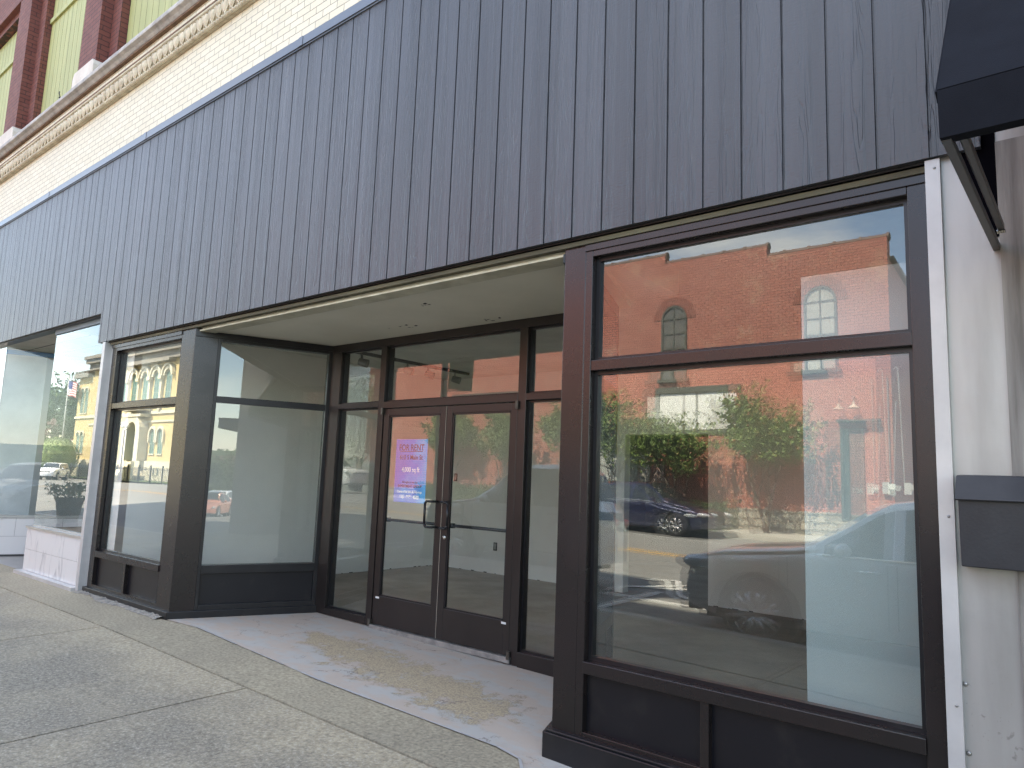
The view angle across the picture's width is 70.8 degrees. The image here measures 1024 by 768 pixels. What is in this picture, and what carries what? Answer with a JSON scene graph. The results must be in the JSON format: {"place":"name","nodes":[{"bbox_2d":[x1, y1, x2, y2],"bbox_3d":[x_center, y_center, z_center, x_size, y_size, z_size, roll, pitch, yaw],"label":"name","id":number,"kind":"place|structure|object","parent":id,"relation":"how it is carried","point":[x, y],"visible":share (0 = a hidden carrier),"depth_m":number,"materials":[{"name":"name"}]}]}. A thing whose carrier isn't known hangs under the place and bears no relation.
{"place":"outdoors","nodes":[
{"label":"outdoors","id":0,"kind":"place"},
{"bbox_2d":[0,588,431,767],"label":"sidewalk","id":1,"kind":"structure","parent":0,"point":[76,692],"depth_m":4.27,"materials":[{"name":"grey concrete"}]},
{"bbox_2d":[0,564,519,767],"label":"sidewalk band","id":2,"kind":"object","parent":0,"point":[427,743],"visible":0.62,"depth_m":4.94,"materials":[{"name":"concrete"}]},
{"bbox_2d":[72,589,161,618],"bbox_3d":[-4.050,2.220,7.309,1.948,0.032,0.109,-4,-10,39],"label":"crumbling mortar","id":3,"kind":"object","parent":2,"relation":"on","point":[105,600],"visible":1,"depth_m":7.27,"materials":[{"name":"grey concrete"}]},
{"bbox_2d":[0,0,981,767],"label":"commercial building","id":4,"kind":"structure","parent":2,"relation":"on","point":[650,278],"depth_m":6.08,"materials":[{"name":"grey wood"}]},
{"bbox_2d":[0,32,16,135],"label":"boarded window","id":5,"kind":"structure","parent":4,"relation":"in","point":[7,51],"depth_m":13.76,"materials":[{"name":"wood"}]},
{"bbox_2d":[41,0,86,112],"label":"boarded window","id":6,"kind":"structure","parent":4,"relation":"in","point":[67,22],"depth_m":11.75,"materials":[{"name":"wood"}]},
{"bbox_2d":[87,331,182,607],"bbox_3d":[-3.975,0.861,7.652,1.662,2.745,0.127,-4,-10,39],"label":"display window","id":7,"kind":"structure","parent":4,"relation":"in","point":[125,575],"depth_m":7.89,"materials":[{"name":"brown metal"}]},
{"bbox_2d":[126,0,178,42],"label":"boarded window","id":8,"kind":"structure","parent":4,"relation":"in","point":[142,12],"depth_m":9.72,"materials":[{"name":"wood"}]},
{"bbox_2d":[194,330,333,610],"bbox_3d":[-2.568,0.875,7.264,1.376,2.700,0.112,6,-8,-27],"label":"side display window","id":9,"kind":"structure","parent":4,"relation":"in","point":[238,585],"depth_m":7.21,"materials":[{"name":"black metal"}]},
{"bbox_2d":[367,406,446,637],"bbox_3d":[-0.969,1.232,6.661,0.884,2.057,0.166,-4,-10,39],"label":"entrance door","id":10,"kind":"structure","parent":4,"relation":"in","point":[411,616],"depth_m":6.61,"materials":[{"name":"brown metal"}]},
{"bbox_2d":[393,439,427,503],"bbox_3d":[-0.952,0.813,6.758,0.430,0.590,0.003,-4,-10,39],"label":"for rent poster","id":11,"kind":"object","parent":4,"relation":"attached to","point":[410,472],"visible":1,"depth_m":6.75,"materials":[{"name":"paper"}]},
{"bbox_2d":[355,352,469,383],"bbox_3d":[-1.412,-0.217,10.085,0.160,0.212,2.400,-4,-10,39],"label":"track light","id":12,"kind":"object","parent":4,"relation":"attached to","point":[407,369],"visible":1,"depth_m":10.15,"materials":[{"name":"metal"}]},
{"bbox_2d":[435,401,518,659],"bbox_3d":[-0.298,1.184,6.110,0.852,2.057,0.166,-4,-10,39],"label":"entrance door","id":13,"kind":"structure","parent":4,"relation":"in","point":[470,629],"depth_m":6.07,"materials":[{"name":"brown metal"}]},
{"bbox_2d":[493,542,496,550],"bbox_3d":[-0.255,2.444,10.841,0.070,0.120,0.012,-4,-10,39],"label":"wall outlet","id":14,"kind":"object","parent":4,"relation":"attached to","point":[495,546],"depth_m":10.84,"materials":[{"name":"grey plastic"}]},
{"bbox_2d":[563,254,618,658],"bbox_3d":[0.484,0.658,4.756,0.531,2.700,1.309,-4,-10,39],"label":"side display window","id":15,"kind":"structure","parent":4,"relation":"in","point":[610,346],"depth_m":5.26,"materials":[{"name":"clear glass"}]},
{"bbox_2d":[574,174,948,767],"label":"display window","id":16,"kind":"structure","parent":4,"relation":"in","point":[681,720],"depth_m":3.35,"materials":[{"name":"brown metal"}]},
{"bbox_2d":[924,0,1023,767],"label":"metal clad building","id":17,"kind":"structure","parent":2,"relation":"on","point":[975,214],"depth_m":2.78,"materials":[{"name":"grey paint"}]},
{"bbox_2d":[954,475,1023,571],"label":"mailbox","id":18,"kind":"object","parent":17,"relation":"attached to","point":[991,516],"visible":1,"depth_m":2.67,"materials":[{"name":"black metal"}]},
{"bbox_2d":[167,612,570,767],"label":"entry floor","id":19,"kind":"structure","parent":0,"point":[507,707],"depth_m":5.34,"materials":[{"name":"grey concrete"}]},
{"bbox_2d":[198,627,522,767],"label":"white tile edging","id":20,"kind":"object","parent":19,"relation":"on","point":[519,759],"visible":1,"depth_m":4.51,"materials":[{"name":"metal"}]}
]}

